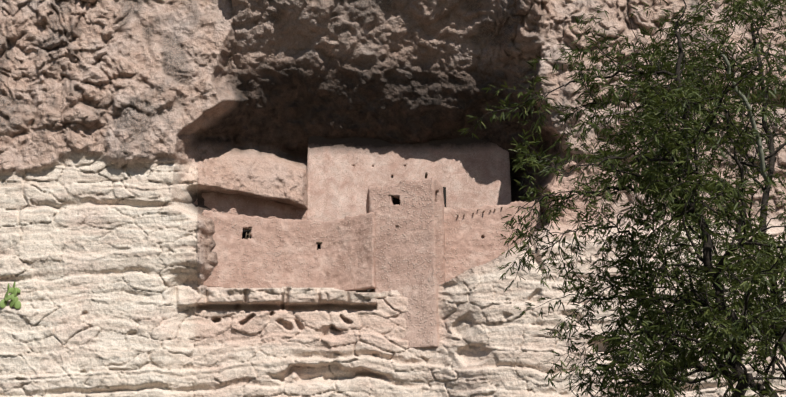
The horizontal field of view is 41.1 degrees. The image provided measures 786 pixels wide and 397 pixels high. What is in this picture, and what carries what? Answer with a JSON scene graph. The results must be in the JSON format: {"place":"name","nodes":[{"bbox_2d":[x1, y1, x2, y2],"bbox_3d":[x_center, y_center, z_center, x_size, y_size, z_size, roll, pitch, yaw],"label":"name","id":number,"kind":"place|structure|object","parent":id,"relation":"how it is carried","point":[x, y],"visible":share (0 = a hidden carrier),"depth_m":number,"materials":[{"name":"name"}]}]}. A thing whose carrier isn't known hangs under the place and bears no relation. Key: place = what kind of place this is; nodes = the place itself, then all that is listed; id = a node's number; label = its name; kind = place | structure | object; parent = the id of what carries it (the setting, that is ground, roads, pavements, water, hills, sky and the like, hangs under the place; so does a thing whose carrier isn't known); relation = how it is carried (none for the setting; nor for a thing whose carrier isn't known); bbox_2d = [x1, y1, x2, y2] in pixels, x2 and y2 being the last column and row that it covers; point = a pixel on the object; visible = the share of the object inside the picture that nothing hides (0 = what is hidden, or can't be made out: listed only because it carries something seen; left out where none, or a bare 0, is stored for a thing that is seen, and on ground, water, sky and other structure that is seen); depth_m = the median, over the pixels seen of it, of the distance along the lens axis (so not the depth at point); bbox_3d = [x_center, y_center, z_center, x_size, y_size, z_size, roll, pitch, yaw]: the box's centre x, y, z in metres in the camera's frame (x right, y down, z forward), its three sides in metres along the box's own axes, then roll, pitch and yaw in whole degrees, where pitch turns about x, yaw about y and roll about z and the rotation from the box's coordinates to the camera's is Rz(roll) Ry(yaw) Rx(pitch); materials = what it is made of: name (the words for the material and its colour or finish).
{"place":"outdoors","nodes":[
{"label":"outdoors","id":0,"kind":"place"},
{"bbox_2d":[202,210,375,291],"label":"castle wall","id":1,"kind":"structure","parent":0,"point":[276,253],"depth_m":67.44,"materials":[{"name":"beige stone"}]},
{"bbox_2d":[242,230,250,238],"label":"interior","id":2,"kind":"object","parent":1,"relation":"attached to","point":[244,233],"depth_m":68.89,"materials":[{"name":"black"}]},
{"bbox_2d":[0,0,785,396],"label":"cliff rock","id":3,"kind":"object","parent":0,"point":[132,132],"visible":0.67,"depth_m":67.08,"materials":[{"name":"beige stone"}]},
{"bbox_2d":[0,281,20,308],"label":"prickly pear cactus","id":4,"kind":"object","parent":3,"relation":"on","point":[15,302],"visible":1,"depth_m":63.34,"materials":[{"name":"green plant"}]},
{"bbox_2d":[194,192,306,219],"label":"wall","id":5,"kind":"structure","parent":3,"relation":"on","point":[234,204],"depth_m":70.40,"materials":[{"name":"brown stone"}]},
{"bbox_2d":[366,177,445,348],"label":"castle tower","id":6,"kind":"structure","parent":3,"relation":"on","point":[409,234],"depth_m":66.24,"materials":[{"name":"beige stone"}]},
{"bbox_2d":[393,198,399,204],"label":"window","id":7,"kind":"structure","parent":6,"relation":"attached to","point":[396,201],"depth_m":68.49,"materials":[{"name":"black"}]},
{"bbox_2d":[443,187,445,206],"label":"interior tower","id":8,"kind":"structure","parent":6,"relation":"attached to","point":[444,190],"depth_m":69.32,"materials":[{"name":"black"}]},
{"bbox_2d":[306,136,511,221],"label":"castle wall","id":9,"kind":"structure","parent":3,"relation":"on","point":[343,174],"depth_m":73.48,"materials":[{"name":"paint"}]},
{"bbox_2d":[444,201,541,282],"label":"castle wall","id":10,"kind":"structure","parent":3,"relation":"on","point":[466,246],"depth_m":67.66,"materials":[{"name":"beige stone"}]},
{"bbox_2d":[245,172,519,243],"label":"castle timber vigas","id":11,"kind":"object","parent":10,"relation":"attached to","point":[426,175],"visible":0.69,"depth_m":68.10,"materials":[{"name":"brown wood"}]},
{"bbox_2d":[458,0,785,396],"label":"mesquite tree","id":12,"kind":"object","parent":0,"point":[656,198],"depth_m":6.43,"materials":[{"name":"green plant"}]},
{"bbox_2d":[713,46,769,181],"bbox_3d":[2.540,-0.621,7.560,0.101,0.933,0.573,-22,-32,40],"label":"tree branch","id":13,"kind":"object","parent":12,"relation":"attached to","point":[759,144],"visible":0.65,"depth_m":7.56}
]}

